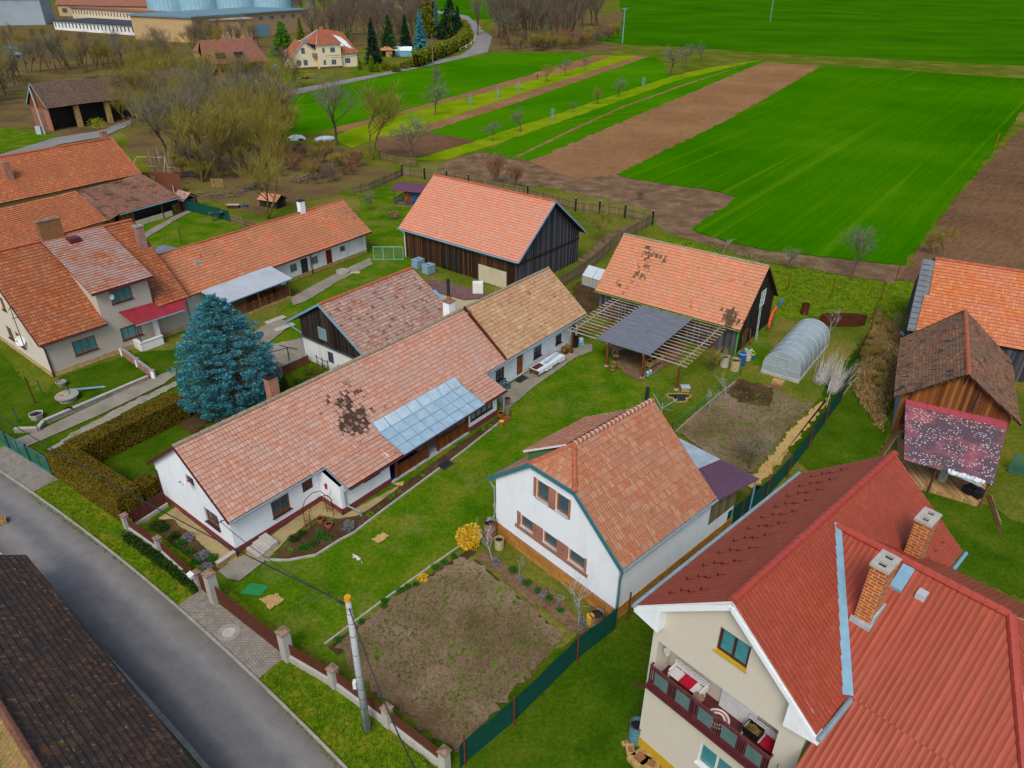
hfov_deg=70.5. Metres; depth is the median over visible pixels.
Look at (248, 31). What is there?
bare tree
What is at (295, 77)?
bare tree
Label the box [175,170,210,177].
timber heap
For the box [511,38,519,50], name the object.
bare shrub
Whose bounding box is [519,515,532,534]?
window
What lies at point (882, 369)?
bare shrub
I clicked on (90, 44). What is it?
bare tree
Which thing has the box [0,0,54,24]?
storage hall
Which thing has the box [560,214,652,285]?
paling fence
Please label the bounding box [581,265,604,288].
film greenhouse
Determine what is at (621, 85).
fruit tree
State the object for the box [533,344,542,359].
window
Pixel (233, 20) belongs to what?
warehouse
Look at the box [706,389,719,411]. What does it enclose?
young tree
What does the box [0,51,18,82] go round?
bare tree
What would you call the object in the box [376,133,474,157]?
ploughed field
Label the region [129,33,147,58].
bare tree
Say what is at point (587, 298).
barn yard soil
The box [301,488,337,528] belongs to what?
rose arch
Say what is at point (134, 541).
shrub
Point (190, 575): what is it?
letterbox
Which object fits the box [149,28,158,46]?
bare tree
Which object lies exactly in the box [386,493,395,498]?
garden plant
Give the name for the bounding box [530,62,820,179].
ploughed field
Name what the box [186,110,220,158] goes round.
bare tree
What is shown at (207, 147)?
bare shrub
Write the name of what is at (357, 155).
bare shrub
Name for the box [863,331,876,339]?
bare shrub
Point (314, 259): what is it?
window
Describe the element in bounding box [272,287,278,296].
terrace bench
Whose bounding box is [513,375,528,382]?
doormat
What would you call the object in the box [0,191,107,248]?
farm building
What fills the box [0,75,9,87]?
bare tree
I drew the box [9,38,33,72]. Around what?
bare tree
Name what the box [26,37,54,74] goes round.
bare tree
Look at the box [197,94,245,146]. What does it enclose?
bare tree
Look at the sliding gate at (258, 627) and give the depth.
40.40 m
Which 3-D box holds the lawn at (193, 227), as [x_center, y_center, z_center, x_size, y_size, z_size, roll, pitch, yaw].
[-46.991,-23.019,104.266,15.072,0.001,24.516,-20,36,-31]
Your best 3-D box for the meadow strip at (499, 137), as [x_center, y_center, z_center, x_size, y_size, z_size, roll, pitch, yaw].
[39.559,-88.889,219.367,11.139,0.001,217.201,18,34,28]
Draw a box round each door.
[300,258,308,272]
[325,249,331,263]
[412,192,418,203]
[440,248,461,272]
[517,354,522,374]
[719,689,758,723]
[741,328,748,348]
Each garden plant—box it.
[148,518,165,531]
[156,523,170,532]
[168,530,179,540]
[173,537,186,548]
[182,531,194,541]
[184,547,195,554]
[190,556,200,563]
[194,549,209,561]
[200,561,213,569]
[206,553,218,562]
[285,547,293,552]
[287,533,299,543]
[297,529,306,537]
[298,542,309,551]
[306,537,318,547]
[315,529,325,538]
[322,534,333,541]
[332,636,342,642]
[339,519,354,532]
[358,618,365,624]
[366,511,373,516]
[379,603,388,608]
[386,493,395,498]
[395,587,403,593]
[404,583,411,590]
[431,563,440,569]
[441,559,447,564]
[450,553,456,559]
[491,557,500,564]
[508,566,517,573]
[516,575,522,580]
[522,578,532,586]
[534,587,541,593]
[538,590,547,596]
[545,594,553,601]
[556,606,564,612]
[577,616,587,627]
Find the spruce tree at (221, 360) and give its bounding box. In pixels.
[167,292,282,422]
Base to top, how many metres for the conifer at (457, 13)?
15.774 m
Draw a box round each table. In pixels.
[208,211,225,221]
[248,290,272,301]
[611,345,624,357]
[693,692,704,709]
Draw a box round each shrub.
[87,117,105,129]
[121,529,133,542]
[125,535,137,544]
[130,536,142,547]
[134,540,146,551]
[139,542,151,554]
[142,547,155,558]
[149,548,160,560]
[150,150,167,167]
[151,553,163,565]
[156,557,166,568]
[161,151,181,166]
[162,559,172,571]
[167,564,177,575]
[171,143,190,165]
[171,568,179,578]
[174,156,190,174]
[174,569,186,582]
[179,574,187,586]
[185,158,202,178]
[185,578,193,587]
[189,581,197,594]
[191,144,209,157]
[191,163,202,180]
[196,160,211,171]
[200,150,214,165]
[201,164,215,177]
[203,149,221,171]
[210,145,226,157]
[215,160,225,176]
[220,153,245,177]
[227,149,247,170]
[237,143,258,170]
[278,152,291,169]
[279,146,292,155]
[279,375,293,392]
[287,155,302,171]
[293,376,305,385]
[295,140,308,150]
[296,143,308,157]
[298,161,310,172]
[300,160,319,180]
[301,364,327,379]
[306,143,327,161]
[311,173,321,182]
[312,138,321,148]
[315,164,325,178]
[317,161,336,182]
[319,137,336,149]
[319,142,329,162]
[326,152,345,168]
[335,152,344,164]
[344,157,355,170]
[345,148,355,160]
[350,147,367,166]
[380,62,389,69]
[386,210,400,217]
[390,64,402,71]
[399,61,410,68]
[405,59,413,66]
[480,147,513,185]
[501,34,513,49]
[504,158,524,186]
[509,36,520,49]
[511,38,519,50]
[518,27,533,47]
[527,31,542,50]
[540,29,557,47]
[540,33,548,50]
[546,36,554,48]
[556,38,567,48]
[560,27,571,46]
[565,35,575,46]
[570,37,577,47]
[575,31,587,47]
[580,25,597,43]
[581,31,595,45]
[590,27,601,44]
[598,25,611,41]
[608,22,619,38]
[613,23,625,37]
[636,187,643,198]
[702,347,730,371]
[856,350,868,358]
[860,344,869,354]
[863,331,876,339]
[864,338,877,347]
[869,370,881,377]
[870,345,881,355]
[875,362,886,371]
[875,377,884,386]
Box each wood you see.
[291,0,384,23]
[295,0,438,44]
[475,0,607,46]
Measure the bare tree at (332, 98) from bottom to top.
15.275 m
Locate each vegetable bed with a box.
[335,557,563,751]
[677,382,813,471]
[726,379,773,405]
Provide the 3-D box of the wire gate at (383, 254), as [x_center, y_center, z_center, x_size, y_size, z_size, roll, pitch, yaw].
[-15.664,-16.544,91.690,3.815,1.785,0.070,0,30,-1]
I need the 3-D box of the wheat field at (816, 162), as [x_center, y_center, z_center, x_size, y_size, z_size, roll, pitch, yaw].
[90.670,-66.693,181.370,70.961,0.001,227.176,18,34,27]
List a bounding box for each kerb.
[0,470,347,767]
[0,552,209,767]
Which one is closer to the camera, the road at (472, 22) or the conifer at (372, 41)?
the conifer at (372, 41)
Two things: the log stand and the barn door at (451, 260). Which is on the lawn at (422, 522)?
the log stand
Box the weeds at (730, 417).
[681,390,811,471]
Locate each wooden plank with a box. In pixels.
[879,424,902,455]
[987,495,1001,531]
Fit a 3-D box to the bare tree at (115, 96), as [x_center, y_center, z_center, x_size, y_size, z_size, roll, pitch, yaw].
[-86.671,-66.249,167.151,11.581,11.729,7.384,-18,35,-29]
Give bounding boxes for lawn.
[0,128,61,152]
[0,349,222,519]
[143,202,245,253]
[218,327,773,662]
[225,188,417,411]
[268,64,306,80]
[351,65,399,75]
[415,607,653,767]
[788,328,1023,597]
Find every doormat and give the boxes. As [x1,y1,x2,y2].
[436,459,452,469]
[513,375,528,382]
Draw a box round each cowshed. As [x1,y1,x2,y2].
[50,18,134,34]
[69,6,167,19]
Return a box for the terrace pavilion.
[201,266,292,321]
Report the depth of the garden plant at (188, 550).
45.93 m
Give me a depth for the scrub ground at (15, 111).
175.43 m
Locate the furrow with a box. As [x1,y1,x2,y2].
[515,65,743,156]
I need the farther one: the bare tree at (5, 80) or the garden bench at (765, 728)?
the bare tree at (5, 80)
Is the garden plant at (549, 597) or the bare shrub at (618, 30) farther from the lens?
the bare shrub at (618, 30)
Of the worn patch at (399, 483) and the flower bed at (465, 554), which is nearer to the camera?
the flower bed at (465, 554)
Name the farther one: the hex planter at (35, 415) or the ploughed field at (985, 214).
the ploughed field at (985, 214)
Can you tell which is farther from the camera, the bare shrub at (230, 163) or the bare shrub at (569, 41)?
the bare shrub at (569, 41)
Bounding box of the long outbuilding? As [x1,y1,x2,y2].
[158,199,371,318]
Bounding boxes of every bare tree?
[0,28,12,44]
[0,42,21,79]
[0,44,14,88]
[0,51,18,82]
[0,60,9,96]
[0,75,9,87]
[1,34,8,48]
[2,47,24,84]
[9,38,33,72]
[10,32,21,43]
[15,33,25,42]
[16,41,47,71]
[21,35,31,44]
[25,36,49,73]
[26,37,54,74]
[36,25,45,37]
[39,33,60,71]
[40,36,67,67]
[48,49,64,68]
[49,31,70,69]
[51,47,80,74]
[58,38,84,72]
[69,40,87,71]
[72,32,94,63]
[75,37,90,67]
[75,42,88,68]
[82,32,103,65]
[83,39,102,69]
[84,36,106,69]
[91,41,112,68]
[94,39,112,67]
[95,33,117,63]
[95,63,142,86]
[97,35,121,64]
[100,82,142,127]
[102,26,125,60]
[105,33,125,62]
[108,37,126,65]
[108,69,155,121]
[109,41,122,70]
[117,80,204,160]
[117,88,149,133]
[119,48,150,69]
[119,68,156,89]
[120,31,154,55]
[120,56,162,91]
[124,46,158,68]
[126,86,168,154]
[127,53,180,70]
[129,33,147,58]
[129,66,169,127]
[130,72,163,123]
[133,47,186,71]
[134,74,187,116]
[136,32,171,50]
[141,24,171,56]
[143,91,201,161]
[145,44,162,70]
[145,77,171,100]
[148,29,180,52]
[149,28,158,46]
[152,35,174,60]
[152,65,207,97]
[156,91,253,182]
[157,52,195,71]
[158,85,206,152]
[159,67,199,119]
[160,122,202,174]
[163,77,219,122]
[164,56,228,117]
[167,85,209,145]
[169,76,207,147]
[170,95,254,177]
[174,76,222,143]
[177,26,193,47]
[181,49,219,101]
[182,24,192,49]
[182,32,202,48]
[182,57,203,73]
[185,48,230,72]
[186,23,200,45]
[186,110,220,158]
[189,14,205,36]
[189,20,210,39]
[196,25,206,40]
[197,67,229,108]
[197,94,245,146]
[200,20,214,39]
[200,126,232,178]
[202,14,220,29]
[204,32,218,39]
[207,106,237,168]
[207,114,250,160]
[208,25,222,38]
[210,67,258,101]
[211,17,221,38]
[211,18,231,37]
[211,72,273,149]
[215,50,255,85]
[221,52,248,83]
[221,64,269,108]
[223,114,267,153]
[224,22,232,38]
[226,51,257,80]
[227,66,292,135]
[228,81,282,158]
[228,105,265,164]
[229,18,241,37]
[229,116,298,218]
[233,122,277,169]
[236,17,246,34]
[240,28,252,38]
[241,16,254,37]
[242,93,260,128]
[244,71,298,135]
[247,51,279,84]
[248,23,260,47]
[249,106,272,153]
[251,58,263,83]
[253,68,301,135]
[253,90,295,164]
[257,91,305,155]
[261,59,290,82]
[262,48,304,90]
[262,76,300,128]
[271,44,289,80]
[274,45,301,85]
[289,51,299,87]
[304,67,365,145]
[352,72,415,159]
[433,66,443,85]
[467,0,481,34]
[835,222,884,280]
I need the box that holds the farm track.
[692,231,907,283]
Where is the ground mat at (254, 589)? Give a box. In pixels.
[240,583,268,595]
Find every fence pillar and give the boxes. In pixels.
[118,512,128,530]
[151,534,161,553]
[191,568,201,590]
[200,567,219,605]
[274,625,292,663]
[324,662,338,690]
[379,701,393,730]
[436,743,451,767]
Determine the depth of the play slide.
74.25 m
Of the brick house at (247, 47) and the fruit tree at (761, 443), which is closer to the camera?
the fruit tree at (761, 443)
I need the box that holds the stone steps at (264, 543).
[246,533,278,557]
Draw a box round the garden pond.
[665,393,691,402]
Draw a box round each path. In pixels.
[13,370,175,448]
[48,381,176,449]
[145,210,189,237]
[158,507,237,563]
[218,553,273,579]
[224,317,288,350]
[241,486,398,556]
[291,257,372,304]
[497,344,591,409]
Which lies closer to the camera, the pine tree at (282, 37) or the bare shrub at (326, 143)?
the bare shrub at (326, 143)
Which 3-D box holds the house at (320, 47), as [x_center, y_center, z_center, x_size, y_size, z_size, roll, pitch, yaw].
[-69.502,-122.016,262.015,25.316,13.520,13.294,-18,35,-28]
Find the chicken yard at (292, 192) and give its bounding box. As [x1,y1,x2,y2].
[175,152,400,215]
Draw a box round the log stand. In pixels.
[505,407,509,416]
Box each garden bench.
[498,378,509,388]
[668,658,709,696]
[741,713,777,743]
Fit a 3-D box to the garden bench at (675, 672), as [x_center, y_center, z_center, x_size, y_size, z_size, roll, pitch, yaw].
[7.651,12.965,31.612,0.555,0.940,1.760,-24,38,-36]
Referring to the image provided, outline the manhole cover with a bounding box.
[217,624,239,640]
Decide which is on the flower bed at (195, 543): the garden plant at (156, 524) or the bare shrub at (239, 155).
the garden plant at (156, 524)
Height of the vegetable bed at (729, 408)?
0.001 m
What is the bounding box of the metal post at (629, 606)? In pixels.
[627,592,631,620]
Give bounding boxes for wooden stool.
[610,360,615,366]
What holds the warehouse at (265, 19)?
on the scrub ground at (359, 38)
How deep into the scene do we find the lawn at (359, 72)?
252.26 m
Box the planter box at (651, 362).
[644,353,663,369]
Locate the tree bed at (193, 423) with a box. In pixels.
[175,390,249,434]
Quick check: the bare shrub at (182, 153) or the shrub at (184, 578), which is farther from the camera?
the bare shrub at (182, 153)
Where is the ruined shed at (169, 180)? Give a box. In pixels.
[133,146,188,193]
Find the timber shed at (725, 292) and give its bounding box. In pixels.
[594,233,777,356]
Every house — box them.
[0,215,191,377]
[0,554,198,767]
[174,190,198,210]
[192,34,268,78]
[257,192,286,208]
[282,25,358,69]
[284,266,443,369]
[487,386,758,622]
[631,450,1023,767]
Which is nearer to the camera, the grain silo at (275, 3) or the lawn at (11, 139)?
the lawn at (11, 139)
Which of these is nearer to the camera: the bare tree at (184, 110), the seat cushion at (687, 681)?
the seat cushion at (687, 681)
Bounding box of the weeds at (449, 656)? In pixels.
[349,559,557,736]
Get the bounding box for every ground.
[0,0,1023,767]
[0,6,449,60]
[0,52,365,196]
[489,12,623,52]
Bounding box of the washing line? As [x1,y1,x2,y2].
[653,394,676,411]
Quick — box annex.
[426,278,488,313]
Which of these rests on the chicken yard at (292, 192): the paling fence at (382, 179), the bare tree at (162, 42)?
the paling fence at (382, 179)
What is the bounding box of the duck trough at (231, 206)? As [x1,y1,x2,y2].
[226,204,239,208]
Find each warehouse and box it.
[127,7,309,42]
[208,17,252,38]
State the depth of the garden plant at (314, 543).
46.57 m
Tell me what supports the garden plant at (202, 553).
on the flower bed at (195, 543)
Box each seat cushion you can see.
[678,674,696,689]
[759,735,775,753]
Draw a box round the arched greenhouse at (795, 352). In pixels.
[760,318,829,383]
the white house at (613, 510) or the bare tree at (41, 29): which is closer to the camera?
the white house at (613, 510)
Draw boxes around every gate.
[0,431,53,475]
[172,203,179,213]
[197,574,206,593]
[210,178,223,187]
[214,586,279,650]
[373,246,403,259]
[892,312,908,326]
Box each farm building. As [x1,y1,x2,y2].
[0,130,141,207]
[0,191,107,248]
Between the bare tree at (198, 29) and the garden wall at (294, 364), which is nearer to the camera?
the garden wall at (294, 364)
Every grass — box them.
[28,479,193,602]
[259,661,436,767]
[850,310,901,431]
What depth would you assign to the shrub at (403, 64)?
260.59 m
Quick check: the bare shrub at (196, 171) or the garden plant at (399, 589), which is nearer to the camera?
the garden plant at (399, 589)
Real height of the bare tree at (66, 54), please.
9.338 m
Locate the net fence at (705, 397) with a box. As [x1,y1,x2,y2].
[672,368,741,428]
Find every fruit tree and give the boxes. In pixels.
[361,188,374,211]
[379,111,436,158]
[418,73,448,114]
[480,119,500,140]
[508,105,525,131]
[540,64,555,81]
[558,59,573,75]
[582,55,591,65]
[582,207,620,243]
[592,85,602,103]
[613,73,626,93]
[663,45,692,75]
[677,43,699,68]
[695,41,706,61]
[723,432,778,467]
[782,245,801,270]
[921,231,949,255]
[931,225,959,256]
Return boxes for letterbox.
[186,571,194,579]
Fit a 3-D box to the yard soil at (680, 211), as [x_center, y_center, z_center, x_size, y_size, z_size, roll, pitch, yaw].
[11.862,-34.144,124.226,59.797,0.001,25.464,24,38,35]
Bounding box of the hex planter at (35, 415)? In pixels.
[29,410,42,420]
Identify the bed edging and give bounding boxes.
[266,467,440,560]
[324,543,462,644]
[451,422,498,460]
[475,559,548,623]
[675,381,735,431]
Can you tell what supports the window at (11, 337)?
in the grey house at (55, 281)
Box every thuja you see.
[356,58,361,69]
[367,55,375,71]
[375,62,380,71]
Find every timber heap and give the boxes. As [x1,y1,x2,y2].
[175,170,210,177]
[196,189,243,197]
[236,180,278,194]
[289,172,319,182]
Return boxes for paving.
[0,446,58,490]
[178,590,282,677]
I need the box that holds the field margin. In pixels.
[657,236,913,331]
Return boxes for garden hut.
[380,47,393,56]
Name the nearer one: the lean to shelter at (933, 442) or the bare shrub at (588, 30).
the lean to shelter at (933, 442)
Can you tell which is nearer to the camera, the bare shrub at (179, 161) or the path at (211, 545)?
the path at (211, 545)
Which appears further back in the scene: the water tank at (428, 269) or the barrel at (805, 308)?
the water tank at (428, 269)
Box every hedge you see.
[45,441,145,522]
[63,391,190,461]
[125,472,161,517]
[407,19,471,66]
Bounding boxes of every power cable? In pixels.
[0,416,327,594]
[221,522,344,602]
[332,35,427,55]
[333,35,432,57]
[349,608,415,767]
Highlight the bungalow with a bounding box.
[146,267,587,554]
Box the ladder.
[755,296,762,340]
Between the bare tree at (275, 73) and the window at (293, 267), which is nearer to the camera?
the window at (293, 267)
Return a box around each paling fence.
[230,213,258,226]
[351,169,401,194]
[379,150,415,165]
[401,164,654,224]
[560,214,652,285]
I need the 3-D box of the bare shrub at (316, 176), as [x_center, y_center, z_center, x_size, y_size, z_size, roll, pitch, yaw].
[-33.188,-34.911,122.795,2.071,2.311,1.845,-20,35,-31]
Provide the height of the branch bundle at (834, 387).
3.101 m
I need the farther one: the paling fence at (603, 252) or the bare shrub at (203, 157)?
the bare shrub at (203, 157)
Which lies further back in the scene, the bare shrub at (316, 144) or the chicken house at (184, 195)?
the bare shrub at (316, 144)
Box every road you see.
[0,120,132,154]
[0,473,341,767]
[201,27,491,106]
[353,5,481,29]
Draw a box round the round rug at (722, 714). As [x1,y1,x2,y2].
[710,708,729,728]
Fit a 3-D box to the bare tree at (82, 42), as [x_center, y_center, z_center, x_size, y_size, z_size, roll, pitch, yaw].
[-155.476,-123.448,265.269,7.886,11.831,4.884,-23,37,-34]
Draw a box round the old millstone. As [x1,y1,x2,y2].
[336,268,359,274]
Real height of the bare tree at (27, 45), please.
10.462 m
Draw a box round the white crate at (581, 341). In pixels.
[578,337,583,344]
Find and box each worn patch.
[259,593,284,608]
[372,532,388,542]
[394,481,403,485]
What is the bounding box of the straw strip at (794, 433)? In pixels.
[748,398,829,487]
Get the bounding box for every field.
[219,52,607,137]
[329,54,611,132]
[337,56,635,147]
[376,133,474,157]
[407,0,495,20]
[426,55,648,130]
[429,56,671,139]
[482,60,763,160]
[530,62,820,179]
[597,0,1023,65]
[617,66,1023,264]
[898,128,1023,282]
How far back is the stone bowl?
64.01 m
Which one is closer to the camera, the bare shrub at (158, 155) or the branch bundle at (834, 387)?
the branch bundle at (834, 387)
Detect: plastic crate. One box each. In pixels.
[961,483,978,495]
[971,487,984,499]
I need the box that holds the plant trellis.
[315,355,328,372]
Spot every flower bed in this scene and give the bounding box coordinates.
[150,519,218,570]
[276,416,501,558]
[328,548,474,654]
[476,552,588,634]
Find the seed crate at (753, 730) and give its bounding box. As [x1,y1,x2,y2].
[741,718,764,741]
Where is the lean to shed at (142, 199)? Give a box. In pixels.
[79,174,180,224]
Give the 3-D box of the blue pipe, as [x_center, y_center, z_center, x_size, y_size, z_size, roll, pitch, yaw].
[-37.011,0.373,63.227,2.809,0.667,0.220,-17,34,-28]
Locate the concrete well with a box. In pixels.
[54,384,78,403]
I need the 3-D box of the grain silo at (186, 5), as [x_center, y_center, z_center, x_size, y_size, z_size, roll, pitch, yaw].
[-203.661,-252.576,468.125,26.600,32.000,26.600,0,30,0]
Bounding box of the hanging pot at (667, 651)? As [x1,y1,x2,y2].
[664,647,671,655]
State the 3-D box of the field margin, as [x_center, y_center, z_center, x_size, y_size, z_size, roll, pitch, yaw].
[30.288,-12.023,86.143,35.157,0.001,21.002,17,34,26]
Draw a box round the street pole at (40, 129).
[29,88,45,133]
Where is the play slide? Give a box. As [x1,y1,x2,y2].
[767,297,783,327]
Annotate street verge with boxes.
[0,432,429,767]
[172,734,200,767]
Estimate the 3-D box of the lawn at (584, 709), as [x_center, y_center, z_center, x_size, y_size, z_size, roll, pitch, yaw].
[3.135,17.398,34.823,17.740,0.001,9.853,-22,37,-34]
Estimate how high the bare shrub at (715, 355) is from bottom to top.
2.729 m
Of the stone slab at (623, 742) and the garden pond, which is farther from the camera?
the garden pond
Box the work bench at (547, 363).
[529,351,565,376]
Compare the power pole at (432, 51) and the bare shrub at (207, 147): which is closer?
the bare shrub at (207, 147)
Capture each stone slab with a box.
[621,739,628,746]
[625,743,635,756]
[626,747,653,767]
[640,755,660,767]
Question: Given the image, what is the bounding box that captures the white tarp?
[948,468,985,485]
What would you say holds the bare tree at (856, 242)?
on the field margin
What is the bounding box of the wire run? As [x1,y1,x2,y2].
[1008,453,1023,474]
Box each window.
[0,298,6,312]
[6,326,14,341]
[71,335,99,356]
[109,286,134,305]
[120,324,144,341]
[186,475,193,485]
[205,508,220,532]
[270,493,292,519]
[290,263,296,272]
[311,256,317,264]
[317,326,327,342]
[328,351,333,363]
[470,401,492,422]
[496,367,503,382]
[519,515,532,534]
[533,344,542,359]
[535,480,548,505]
[542,531,556,552]
[554,492,568,519]
[555,334,562,345]
[567,549,583,571]
[693,742,732,767]
[713,627,751,673]
[759,288,766,307]
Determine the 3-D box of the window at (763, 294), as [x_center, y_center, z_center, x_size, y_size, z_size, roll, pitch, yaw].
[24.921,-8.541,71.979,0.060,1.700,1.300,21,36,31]
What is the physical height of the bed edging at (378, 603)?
0.120 m
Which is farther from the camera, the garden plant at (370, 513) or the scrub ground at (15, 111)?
the scrub ground at (15, 111)
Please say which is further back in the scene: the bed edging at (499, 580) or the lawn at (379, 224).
the lawn at (379, 224)
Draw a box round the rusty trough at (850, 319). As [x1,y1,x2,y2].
[820,313,867,326]
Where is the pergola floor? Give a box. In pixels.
[600,326,687,380]
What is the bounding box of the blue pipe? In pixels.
[69,386,106,390]
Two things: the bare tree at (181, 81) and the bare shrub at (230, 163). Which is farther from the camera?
the bare tree at (181, 81)
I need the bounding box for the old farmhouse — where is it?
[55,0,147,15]
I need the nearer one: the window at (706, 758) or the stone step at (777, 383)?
the window at (706, 758)
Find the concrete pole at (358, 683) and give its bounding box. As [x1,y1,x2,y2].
[328,593,370,733]
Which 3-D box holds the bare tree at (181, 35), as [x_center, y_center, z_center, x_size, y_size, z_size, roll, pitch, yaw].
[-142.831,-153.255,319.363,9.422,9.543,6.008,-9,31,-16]
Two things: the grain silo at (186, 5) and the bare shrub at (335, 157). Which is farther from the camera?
the grain silo at (186, 5)
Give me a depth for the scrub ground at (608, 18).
358.67 m
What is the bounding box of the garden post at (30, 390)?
[24,377,35,403]
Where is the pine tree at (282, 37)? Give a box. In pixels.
[270,21,292,56]
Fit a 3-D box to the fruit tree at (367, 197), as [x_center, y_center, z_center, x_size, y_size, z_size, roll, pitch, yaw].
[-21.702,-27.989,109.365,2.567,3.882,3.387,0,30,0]
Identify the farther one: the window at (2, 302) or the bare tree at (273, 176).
the bare tree at (273, 176)
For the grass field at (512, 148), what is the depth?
177.38 m
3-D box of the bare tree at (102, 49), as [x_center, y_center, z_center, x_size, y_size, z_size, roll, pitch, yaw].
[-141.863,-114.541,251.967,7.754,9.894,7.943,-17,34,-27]
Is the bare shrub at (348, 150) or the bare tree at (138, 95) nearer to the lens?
the bare shrub at (348, 150)
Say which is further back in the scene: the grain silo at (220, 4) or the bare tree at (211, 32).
the grain silo at (220, 4)
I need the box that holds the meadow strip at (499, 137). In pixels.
[416,59,761,159]
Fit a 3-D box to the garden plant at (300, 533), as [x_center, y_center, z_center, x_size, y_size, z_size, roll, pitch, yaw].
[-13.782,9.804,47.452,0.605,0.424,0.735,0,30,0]
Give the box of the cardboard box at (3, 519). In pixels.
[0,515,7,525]
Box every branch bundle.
[813,340,845,384]
[825,354,863,394]
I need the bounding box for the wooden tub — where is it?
[561,344,570,353]
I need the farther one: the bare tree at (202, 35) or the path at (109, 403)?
the bare tree at (202, 35)
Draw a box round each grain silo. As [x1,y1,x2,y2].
[146,0,180,11]
[179,0,216,10]
[216,0,253,8]
[253,0,294,7]
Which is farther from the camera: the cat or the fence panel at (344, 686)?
the cat
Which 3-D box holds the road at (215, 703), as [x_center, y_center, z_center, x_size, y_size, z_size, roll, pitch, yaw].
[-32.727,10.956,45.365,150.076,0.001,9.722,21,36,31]
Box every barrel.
[483,516,496,541]
[494,535,503,550]
[573,335,578,347]
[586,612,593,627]
[589,607,604,627]
[628,716,640,745]
[720,354,730,367]
[730,357,740,371]
[738,351,746,366]
[744,347,752,361]
[800,302,809,314]
[937,470,948,482]
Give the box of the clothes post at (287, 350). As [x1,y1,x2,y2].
[270,345,297,360]
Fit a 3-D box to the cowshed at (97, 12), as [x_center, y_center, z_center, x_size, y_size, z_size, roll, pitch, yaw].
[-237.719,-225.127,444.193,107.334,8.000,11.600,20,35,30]
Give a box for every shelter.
[155,245,175,253]
[897,399,1007,507]
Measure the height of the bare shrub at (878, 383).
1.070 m
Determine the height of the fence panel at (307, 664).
1.360 m
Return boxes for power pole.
[427,33,433,66]
[622,7,628,43]
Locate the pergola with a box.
[566,298,725,390]
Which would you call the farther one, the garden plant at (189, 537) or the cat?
the garden plant at (189, 537)
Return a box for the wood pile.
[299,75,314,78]
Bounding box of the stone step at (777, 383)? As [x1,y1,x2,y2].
[771,377,784,387]
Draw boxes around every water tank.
[411,257,424,269]
[421,262,435,275]
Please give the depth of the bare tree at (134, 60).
204.36 m
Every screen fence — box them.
[181,199,230,221]
[459,608,617,767]
[727,330,868,524]
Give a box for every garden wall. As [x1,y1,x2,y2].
[13,375,148,432]
[120,348,150,376]
[215,550,236,568]
[282,354,308,374]
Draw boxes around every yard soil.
[436,152,735,238]
[572,282,599,314]
[578,216,647,261]
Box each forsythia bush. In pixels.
[417,572,428,582]
[455,522,481,550]
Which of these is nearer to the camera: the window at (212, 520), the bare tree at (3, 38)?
the window at (212, 520)
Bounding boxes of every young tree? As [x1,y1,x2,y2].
[473,515,492,558]
[561,573,589,626]
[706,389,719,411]
[714,371,726,396]
[827,308,839,330]
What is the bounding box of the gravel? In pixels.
[266,338,304,367]
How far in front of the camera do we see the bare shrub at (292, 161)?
130.33 m
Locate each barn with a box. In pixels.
[26,67,198,130]
[397,174,586,287]
[891,309,1021,433]
[904,257,1023,382]
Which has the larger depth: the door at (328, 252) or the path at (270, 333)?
the door at (328, 252)
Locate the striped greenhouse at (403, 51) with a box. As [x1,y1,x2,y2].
[394,46,411,56]
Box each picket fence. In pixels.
[126,517,155,549]
[128,492,168,524]
[159,541,191,573]
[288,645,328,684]
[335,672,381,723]
[390,712,438,767]
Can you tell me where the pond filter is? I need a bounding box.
[680,384,690,391]
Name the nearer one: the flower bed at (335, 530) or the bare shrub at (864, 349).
the flower bed at (335, 530)
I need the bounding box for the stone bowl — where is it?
[55,377,66,386]
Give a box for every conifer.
[295,17,305,39]
[363,18,382,64]
[377,14,399,56]
[398,14,414,46]
[412,10,427,50]
[414,0,438,38]
[430,0,462,39]
[433,4,440,35]
[453,6,462,29]
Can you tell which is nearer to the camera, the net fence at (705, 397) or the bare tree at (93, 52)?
the net fence at (705, 397)
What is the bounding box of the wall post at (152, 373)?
[149,369,155,377]
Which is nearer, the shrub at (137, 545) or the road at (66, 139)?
the shrub at (137, 545)
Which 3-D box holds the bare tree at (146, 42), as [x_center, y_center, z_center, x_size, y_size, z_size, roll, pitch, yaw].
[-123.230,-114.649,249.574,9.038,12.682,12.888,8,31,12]
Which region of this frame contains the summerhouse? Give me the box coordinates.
[392,182,426,206]
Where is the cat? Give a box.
[352,554,361,561]
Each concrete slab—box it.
[265,315,286,323]
[273,322,295,331]
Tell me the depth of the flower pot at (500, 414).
60.03 m
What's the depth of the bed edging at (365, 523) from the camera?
47.85 m
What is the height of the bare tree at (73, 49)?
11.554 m
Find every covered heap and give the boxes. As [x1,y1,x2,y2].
[288,134,305,140]
[315,136,334,141]
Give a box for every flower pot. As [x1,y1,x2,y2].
[316,516,323,523]
[325,521,332,528]
[497,411,503,417]
[499,419,504,425]
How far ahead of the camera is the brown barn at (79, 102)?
164.97 m
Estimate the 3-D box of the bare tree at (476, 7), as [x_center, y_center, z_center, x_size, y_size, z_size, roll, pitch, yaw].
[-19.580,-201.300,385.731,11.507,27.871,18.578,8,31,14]
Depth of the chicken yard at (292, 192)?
124.09 m
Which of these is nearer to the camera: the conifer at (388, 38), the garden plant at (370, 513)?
the garden plant at (370, 513)
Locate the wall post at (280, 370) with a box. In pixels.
[275,363,282,377]
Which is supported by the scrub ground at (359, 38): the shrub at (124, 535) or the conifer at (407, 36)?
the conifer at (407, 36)

